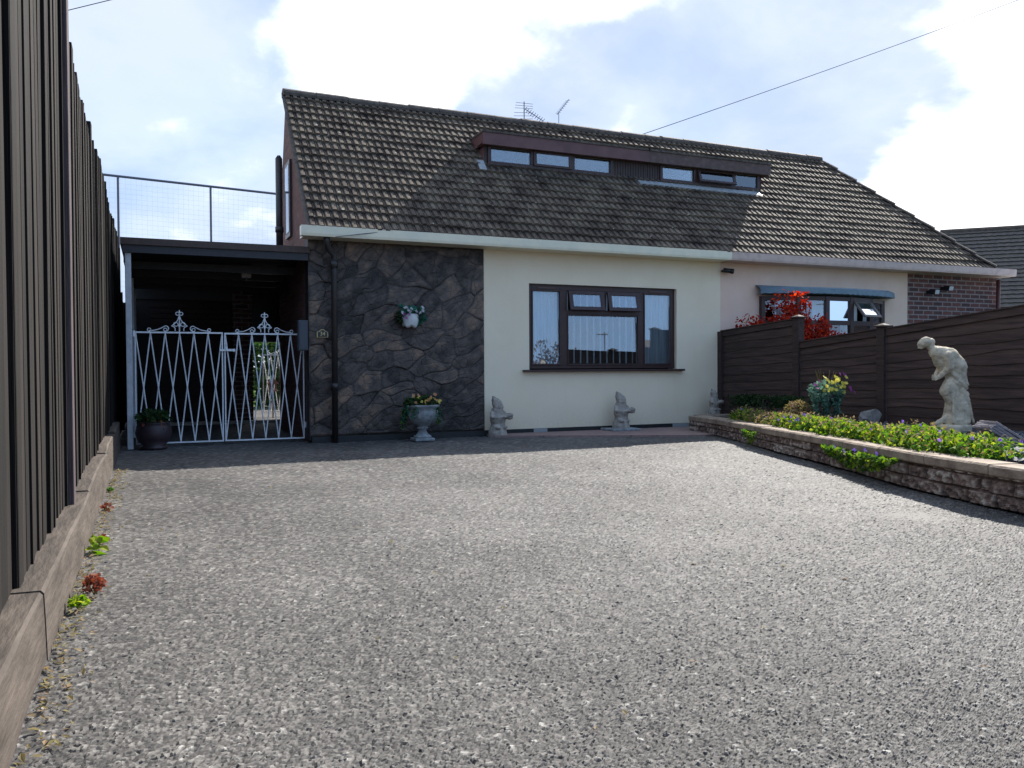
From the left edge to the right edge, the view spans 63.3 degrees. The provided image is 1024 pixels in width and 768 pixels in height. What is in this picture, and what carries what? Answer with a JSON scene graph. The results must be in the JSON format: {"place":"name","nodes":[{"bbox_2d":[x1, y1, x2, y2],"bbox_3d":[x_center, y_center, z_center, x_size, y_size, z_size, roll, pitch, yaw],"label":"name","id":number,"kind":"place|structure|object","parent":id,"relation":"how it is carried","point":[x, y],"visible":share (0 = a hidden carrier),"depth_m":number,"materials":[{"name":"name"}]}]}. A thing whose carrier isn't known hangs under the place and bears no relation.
{"place":"outdoors","nodes":[
{"label":"outdoors","id":0,"kind":"place"},
{"bbox_2d":[68,0,109,10],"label":"overhead cable","id":1,"kind":"object","parent":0,"point":[89,5],"visible":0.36,"depth_m":13.99,"materials":[{"name":"grey plastic"}]},
{"bbox_2d":[134,282,280,425],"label":"wall","id":2,"kind":"structure","parent":0,"point":[224,311],"depth_m":13.55,"materials":[{"name":"black"}]},
{"bbox_2d":[150,303,231,418],"bbox_3d":[-5.216,-0.372,13.517,1.220,1.860,0.039,-1,1,-23],"label":"slatted door","id":3,"kind":"structure","parent":2,"relation":"in","point":[221,323],"depth_m":13.49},
{"bbox_2d":[254,370,279,409],"bbox_3d":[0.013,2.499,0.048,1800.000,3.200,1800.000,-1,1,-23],"label":"ground","id":4,"kind":"structure","parent":0,"point":[267,408],"depth_m":19.59,"materials":[{"name":"grey concrete"}]},
{"bbox_2d":[103,173,279,413],"bbox_3d":[-5.471,-1.503,15.045,8.002,4.476,0.044,-1,1,-23],"label":"netting screen","id":5,"kind":"object","parent":4,"relation":"on","point":[210,187],"visible":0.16,"depth_m":14.87,"materials":[{"name":"grey metal"}]},
{"bbox_2d":[253,342,279,406],"bbox_3d":[-5.324,-0.469,20.033,3.988,2.173,1.220,-1,1,-23],"label":"hedge","id":6,"kind":"object","parent":4,"relation":"on","point":[258,346],"visible":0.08,"depth_m":19.50,"materials":[{"name":"green plant"}]},
{"bbox_2d":[637,136,1016,336],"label":"semi detached house","id":7,"kind":"structure","parent":4,"relation":"on","point":[850,254],"depth_m":13.29,"materials":[{"name":"tile"}]},
{"bbox_2d":[659,165,758,190],"bbox_3d":[3.135,-3.225,13.019,1.890,0.255,0.147,-1,1,-23],"label":"window frame","id":8,"kind":"structure","parent":7,"relation":"in","point":[745,181],"depth_m":13.05,"materials":[{"name":"brown plastic"}]},
{"bbox_2d":[721,268,733,273],"bbox_3d":[3.160,-1.655,12.166,0.168,0.088,0.117,0,1,-2],"label":"wall camera","id":9,"kind":"object","parent":7,"relation":"attached to","point":[727,270],"depth_m":12.12,"materials":[{"name":"black plastic"}]},
{"bbox_2d":[759,296,884,336],"bbox_3d":[4.966,-0.817,12.794,2.500,1.030,0.637,-1,1,-23],"label":"bow window frame","id":10,"kind":"structure","parent":7,"relation":"in","point":[842,311],"depth_m":12.73,"materials":[{"name":"brown plastic"}]},
{"bbox_2d":[926,289,939,294],"bbox_3d":[6.985,-1.527,13.786,0.109,0.098,0.204,-1,1,-23],"label":"security light","id":11,"kind":"object","parent":7,"relation":"attached to","point":[934,291],"visible":1,"depth_m":13.71,"materials":[{"name":"black plastic"}]},
{"bbox_2d":[940,286,953,290],"bbox_3d":[7.287,-1.601,13.916,0.109,0.098,0.204,-1,1,-23],"label":"security light","id":12,"kind":"object","parent":7,"relation":"attached to","point":[947,288],"visible":1,"depth_m":13.85,"materials":[{"name":"black plastic"}]},
{"bbox_2d":[9,409,1023,767],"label":"driveway","id":13,"kind":"structure","parent":0,"point":[891,635],"depth_m":2.97,"materials":[{"name":"grey gravel"}]},
{"bbox_2d":[0,592,46,767],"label":"timber sleeper","id":14,"kind":"object","parent":13,"relation":"on","point":[23,658],"visible":0.88,"depth_m":2.11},
{"bbox_2d":[10,491,92,659],"bbox_3d":[-1.890,0.719,3.467,0.129,0.249,2.143,-1,1,-23],"label":"timber sleeper","id":15,"kind":"object","parent":13,"relation":"on","point":[51,574],"visible":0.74,"depth_m":3.07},
{"bbox_2d":[0,0,122,614],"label":"board fence","id":16,"kind":"object","parent":13,"relation":"on","point":[60,353],"visible":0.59,"depth_m":3.35,"materials":[{"name":"brown wood"}]},
{"bbox_2d":[67,593,90,609],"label":"weed","id":17,"kind":"object","parent":13,"relation":"on","point":[75,600],"visible":1,"depth_m":3.05,"materials":[{"name":"green plant"}]},
{"bbox_2d":[76,454,108,528],"bbox_3d":[-2.722,0.666,5.371,0.123,0.290,2.000,-1,1,-23],"label":"timber sleeper","id":18,"kind":"object","parent":13,"relation":"on","point":[94,480],"visible":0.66,"depth_m":5.11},
{"bbox_2d":[81,572,106,594],"bbox_3d":[-1.635,0.783,3.250,0.096,0.088,0.111,-1,1,-23],"label":"weed","id":19,"kind":"object","parent":13,"relation":"on","point":[97,582],"visible":1,"depth_m":3.23,"materials":[{"name":"red plant"}]},
{"bbox_2d":[85,535,109,554],"bbox_3d":[-1.978,0.769,3.962,0.111,0.097,0.096,0,1,4],"label":"weed","id":20,"kind":"object","parent":13,"relation":"on","point":[95,545],"visible":0.99,"depth_m":3.95,"materials":[{"name":"green plant"}]},
{"bbox_2d":[97,434,116,480],"bbox_3d":[-3.478,0.625,7.098,0.115,0.314,1.730,-1,1,-23],"label":"timber sleeper","id":21,"kind":"object","parent":13,"relation":"on","point":[107,445],"visible":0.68,"depth_m":6.94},
{"bbox_2d":[108,422,120,460],"bbox_3d":[-4.119,0.593,8.563,0.109,0.330,1.430,-1,1,-23],"label":"timber sleeper","id":22,"kind":"object","parent":13,"relation":"on","point":[115,428],"visible":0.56,"depth_m":8.51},
{"bbox_2d":[117,292,126,433],"bbox_3d":[-6.236,-0.348,13.341,0.070,1.990,8.550,-1,1,-23],"label":"back fence","id":23,"kind":"object","parent":13,"relation":"on","point":[124,388],"visible":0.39,"depth_m":12.02,"materials":[{"name":"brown wood"}]},
{"bbox_2d":[135,422,171,449],"bbox_3d":[-3.958,0.565,9.172,0.380,0.300,0.380,-1,1,-23],"label":"plant pot","id":24,"kind":"object","parent":13,"relation":"on","point":[152,436],"visible":0.98,"depth_m":9.04,"materials":[{"name":"black ceramic"}]},
{"bbox_2d":[134,408,172,429],"bbox_3d":[-3.961,0.378,9.167,0.403,0.241,0.417,-1,1,-23],"label":"potted plant","id":25,"kind":"object","parent":24,"relation":"in","point":[151,415],"visible":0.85,"depth_m":9.08,"materials":[{"name":"green plant"}]},
{"bbox_2d":[120,237,309,449],"bbox_3d":[-4.189,-0.482,11.426,2.020,2.310,4.450,-1,1,-23],"label":"carport","id":26,"kind":"object","parent":13,"relation":"on","point":[153,263],"visible":0.99,"depth_m":10.03,"materials":[{"name":"paint"}]},
{"bbox_2d":[132,310,235,444],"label":"metal gate","id":27,"kind":"structure","parent":26,"relation":"attached to","point":[150,331],"depth_m":9.54,"materials":[{"name":"white metal"}]},
{"bbox_2d":[241,273,250,281],"bbox_3d":[-3.428,-1.398,10.700,0.120,0.160,0.100,-1,1,-23],"label":"ceiling lamp","id":28,"kind":"object","parent":26,"relation":"attached to","point":[245,275],"visible":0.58,"depth_m":10.66,"materials":[{"name":"plastic"}]},
{"bbox_2d":[267,378,278,417],"bbox_3d":[-4.244,0.249,14.736,0.200,0.720,0.200,-1,1,-23],"label":"bird table","id":29,"kind":"object","parent":13,"relation":"on","point":[275,382],"visible":0.88,"depth_m":14.70,"materials":[{"name":"wood"}]},
{"bbox_2d":[406,404,439,441],"bbox_3d":[-1.082,0.466,10.029,0.420,0.435,0.420,-1,1,-23],"label":"garden urn","id":30,"kind":"object","parent":13,"relation":"on","point":[425,418],"visible":0.93,"depth_m":9.91,"materials":[{"name":"grey stone"}]},
{"bbox_2d":[400,393,441,429],"bbox_3d":[-1.093,0.326,10.009,0.532,0.447,0.409,-1,1,-23],"label":"trailing plant","id":31,"kind":"object","parent":30,"relation":"in","point":[419,400],"visible":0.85,"depth_m":9.94,"materials":[{"name":"green plant"}]},
{"bbox_2d":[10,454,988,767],"bbox_3d":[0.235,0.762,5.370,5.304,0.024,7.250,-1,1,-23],"label":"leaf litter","id":32,"kind":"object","parent":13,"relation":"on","point":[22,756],"visible":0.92,"depth_m":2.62,"materials":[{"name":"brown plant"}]},
{"bbox_2d":[99,502,113,511],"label":"weed","id":33,"kind":"object","parent":32,"relation":"on","point":[104,506],"visible":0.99,"depth_m":5.13,"materials":[{"name":"red plant"}]},
{"bbox_2d":[275,88,733,442],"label":"semi detached house","id":34,"kind":"structure","parent":13,"relation":"on","point":[550,276],"depth_m":11.02,"materials":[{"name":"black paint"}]},
{"bbox_2d":[224,312,305,440],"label":"metal gate","id":35,"kind":"structure","parent":34,"relation":"attached to","point":[303,422],"depth_m":9.88,"materials":[{"name":"white metal"}]},
{"bbox_2d":[263,351,279,411],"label":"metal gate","id":36,"kind":"structure","parent":34,"relation":"attached to","point":[270,354],"depth_m":15.67,"materials":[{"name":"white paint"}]},
{"bbox_2d":[285,159,291,239],"bbox_3d":[-2.977,-2.447,11.042,0.037,1.000,0.400,-1,1,-23],"label":"gable window frame","id":37,"kind":"structure","parent":34,"relation":"in","point":[288,166],"depth_m":10.92,"materials":[{"name":"white plastic"}]},
{"bbox_2d":[297,320,307,350],"bbox_3d":[-2.485,-0.576,9.855,0.115,0.360,0.107,-1,1,-23],"label":"meter box","id":38,"kind":"object","parent":34,"relation":"attached to","point":[302,335],"visible":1,"depth_m":9.81,"materials":[{"name":"grey plastic"}]},
{"bbox_2d":[300,322,306,348],"bbox_3d":[-2.465,-0.576,9.810,0.085,0.320,0.007,-1,1,-23],"label":"door","id":39,"kind":"structure","parent":38,"relation":"in","point":[303,325],"depth_m":9.81,"materials":[{"name":"grey plastic"}]},
{"bbox_2d":[317,329,327,336],"bbox_3d":[-2.244,-0.600,9.829,0.132,0.095,0.016,-1,1,-23],"label":"number plaque","id":40,"kind":"object","parent":34,"relation":"attached to","point":[322,333],"visible":1,"depth_m":9.82,"materials":[{"name":"grey metal"}]},
{"bbox_2d":[336,232,376,236],"bbox_3d":[-1.702,-1.777,9.792,0.773,0.143,0.008,-1,1,-27],"label":"overhead cable","id":41,"kind":"object","parent":34,"relation":"attached to","point":[355,234],"visible":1,"depth_m":9.72,"materials":[{"name":"grey plastic"}]},
{"bbox_2d":[401,314,418,327],"bbox_3d":[-1.247,-0.779,10.231,0.220,0.172,0.110,-1,1,-23],"label":"wall planter","id":42,"kind":"object","parent":34,"relation":"attached to","point":[412,320],"visible":0.99,"depth_m":10.19,"materials":[{"name":"white ceramic"}]},
{"bbox_2d":[395,304,426,326],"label":"artificial flowers","id":43,"kind":"object","parent":42,"relation":"in","point":[408,310],"visible":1,"depth_m":10.20,"materials":[{"name":"green plant"}]},
{"bbox_2d":[514,102,544,122],"bbox_3d":[0.260,-4.142,12.677,0.476,0.330,0.122,-1,1,-15],"label":"tv aerial","id":44,"kind":"object","parent":34,"relation":"attached to","point":[528,111],"visible":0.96,"depth_m":12.66,"materials":[{"name":"grey metal"}]},
{"bbox_2d":[487,146,612,176],"bbox_3d":[0.577,-3.190,11.942,2.000,0.255,0.082,-1,1,-23],"label":"window frame","id":45,"kind":"structure","parent":34,"relation":"in","point":[533,164],"depth_m":11.89,"materials":[{"name":"brown plastic"}]},
{"bbox_2d":[557,99,568,122],"bbox_3d":[0.791,-4.207,12.897,0.226,0.444,0.048,0,1,-8],"label":"tv aerial","id":46,"kind":"object","parent":34,"relation":"attached to","point":[561,110],"visible":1,"depth_m":12.89,"materials":[{"name":"silver metal"}]},
{"bbox_2d":[529,284,673,368],"bbox_3d":[1.258,-0.783,11.543,2.326,1.130,0.272,-1,1,-23],"label":"window frame","id":47,"kind":"structure","parent":34,"relation":"in","point":[549,312],"depth_m":11.46,"materials":[{"name":"brown plastic"}]},
{"bbox_2d":[644,0,1017,133],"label":"overhead cable","id":48,"kind":"object","parent":34,"relation":"attached to","point":[826,70],"visible":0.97,"depth_m":15.14,"materials":[{"name":"grey plastic"}]},
{"bbox_2d":[735,290,845,339],"bbox_3d":[4.268,-0.370,11.995,2.080,1.978,0.738,-1,1,-14],"label":"red leaved tree","id":49,"kind":"object","parent":13,"relation":"on","point":[791,310],"visible":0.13,"depth_m":11.87,"materials":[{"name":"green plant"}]},
{"bbox_2d":[688,414,1023,513],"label":"garden wall","id":50,"kind":"structure","parent":13,"relation":"on","point":[991,483],"depth_m":5.87,"materials":[{"name":"stone"}]},
{"bbox_2d":[741,428,755,445],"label":"trailing plant","id":51,"kind":"object","parent":50,"relation":"on","point":[745,433],"visible":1,"depth_m":9.08,"materials":[{"name":"green plant"}]},
{"bbox_2d":[820,444,898,471],"bbox_3d":[2.720,0.587,6.597,0.110,0.217,1.329,0,1,-2],"label":"trailing plant","id":52,"kind":"object","parent":50,"relation":"on","point":[882,460],"visible":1,"depth_m":6.50,"materials":[{"name":"green plant"}]},
{"bbox_2d":[717,304,1023,430],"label":"waney fence","id":53,"kind":"object","parent":13,"relation":"on","point":[888,370],"visible":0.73,"depth_m":9.43,"materials":[{"name":"brown wood"}]},
{"bbox_2d":[68,0,1023,366],"label":"sky","id":54,"kind":"structure","parent":0,"point":[188,91],"materials":[{"name":"white"}]},
{"bbox_2d":[486,426,715,437],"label":"paving","id":55,"kind":"structure","parent":0,"point":[685,431],"depth_m":10.71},
{"bbox_2d":[488,396,512,436],"bbox_3d":[-0.150,0.458,10.623,0.322,0.616,0.223,-1,1,-23],"label":"garden gnome","id":56,"kind":"object","parent":55,"relation":"on","point":[499,415],"visible":0.85,"depth_m":10.55,"materials":[{"name":"stone"}]},
{"bbox_2d":[601,427,640,430],"bbox_3d":[1.481,0.615,11.310,0.440,0.028,0.340,-1,1,-23],"label":"stone slab","id":57,"kind":"object","parent":55,"relation":"on","point":[627,429],"depth_m":11.20,"materials":[{"name":"grey stone"}]},
{"bbox_2d":[612,391,635,428],"bbox_3d":[1.515,0.404,11.303,0.314,0.610,0.221,-1,1,-23],"label":"garden gnome","id":58,"kind":"object","parent":57,"relation":"on","point":[622,410],"visible":0.83,"depth_m":11.23,"materials":[{"name":"stone"}]},
{"bbox_2d":[940,225,1023,307],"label":"neighbour house","id":59,"kind":"structure","parent":0,"point":[1001,247],"depth_m":26.78,"materials":[{"name":"grey tile"}]},
{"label":"garden soil","id":60,"kind":"structure","parent":0,"visible":0},
{"bbox_2d":[708,389,723,413],"bbox_3d":[2.908,0.291,11.843,0.240,0.454,0.166,-1,1,-23],"label":"garden gnome","id":61,"kind":"object","parent":60,"relation":"on","point":[714,403],"visible":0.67,"depth_m":11.79,"materials":[{"name":"stone"}]},
{"bbox_2d":[730,407,797,424],"bbox_3d":[2.961,0.389,9.708,0.491,0.183,1.658,0,1,-6],"label":"heather","id":62,"kind":"object","parent":60,"relation":"on","point":[762,416],"visible":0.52,"depth_m":9.53,"materials":[{"name":"plant"}]},
{"bbox_2d":[730,405,811,413],"bbox_3d":[3.367,0.374,10.878,0.280,0.140,1.250,-1,1,-23],"label":"trough","id":63,"kind":"object","parent":60,"relation":"on","point":[775,409],"visible":0.23,"depth_m":10.81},
{"bbox_2d":[727,393,812,410],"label":"trough plants","id":64,"kind":"object","parent":63,"relation":"in","point":[744,400],"visible":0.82,"depth_m":10.87,"materials":[{"name":"green plant"}]},
{"bbox_2d":[782,399,813,416],"bbox_3d":[3.276,0.328,9.524,0.369,0.318,0.344,-1,1,-23],"label":"heather bush","id":65,"kind":"object","parent":60,"relation":"on","point":[799,406],"visible":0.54,"depth_m":9.47,"materials":[{"name":"brown plant"}]},
{"bbox_2d":[729,407,1023,460],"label":"ground cover","id":66,"kind":"object","parent":60,"relation":"on","point":[933,432],"visible":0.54,"depth_m":6.43,"materials":[{"name":"green plant"}]},
{"bbox_2d":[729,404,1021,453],"bbox_3d":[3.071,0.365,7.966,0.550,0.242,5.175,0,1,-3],"label":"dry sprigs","id":67,"kind":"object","parent":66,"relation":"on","point":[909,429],"visible":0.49,"depth_m":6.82,"materials":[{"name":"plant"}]},
{"bbox_2d":[741,408,1022,443],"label":"violet flowers","id":68,"kind":"object","parent":66,"relation":"on","point":[972,438],"visible":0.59,"depth_m":6.52,"materials":[{"name":"purple plant"}]},
{"bbox_2d":[748,419,1023,463],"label":"slate gravel","id":69,"kind":"structure","parent":60,"relation":"on","point":[1014,459],"depth_m":6.34,"materials":[{"name":"grey gravel"}]},
{"bbox_2d":[819,394,835,417],"bbox_3d":[3.564,0.283,9.419,0.250,0.335,0.250,-1,1,-23],"label":"pedestal pot","id":70,"kind":"object","parent":69,"relation":"on","point":[830,400],"visible":0.26,"depth_m":9.34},
{"bbox_2d":[806,369,854,419],"bbox_3d":[3.585,0.130,9.424,0.635,0.596,0.380,-1,1,-23],"label":"flower bouquet","id":71,"kind":"object","parent":70,"relation":"in","point":[817,387],"visible":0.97,"depth_m":9.31,"materials":[{"name":"green plant"}]},
{"bbox_2d":[858,409,881,423],"bbox_3d":[4.006,0.386,9.316,0.276,0.219,0.128,-1,1,-23],"label":"rock","id":72,"kind":"object","parent":69,"relation":"on","point":[873,415],"visible":0.73,"depth_m":9.27,"materials":[{"name":"grey stone"}]},
{"bbox_2d":[917,337,974,432],"bbox_3d":[4.209,0.033,8.002,0.488,0.983,0.380,-1,1,-23],"label":"statue","id":73,"kind":"object","parent":60,"relation":"on","point":[950,365],"visible":0.98,"depth_m":7.93,"materials":[{"name":"stone"}]},
{"bbox_2d":[972,420,1023,443],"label":"slate slab","id":74,"kind":"object","parent":60,"relation":"on","point":[997,429],"depth_m":6.56,"materials":[{"name":"grey stone"}]}
]}

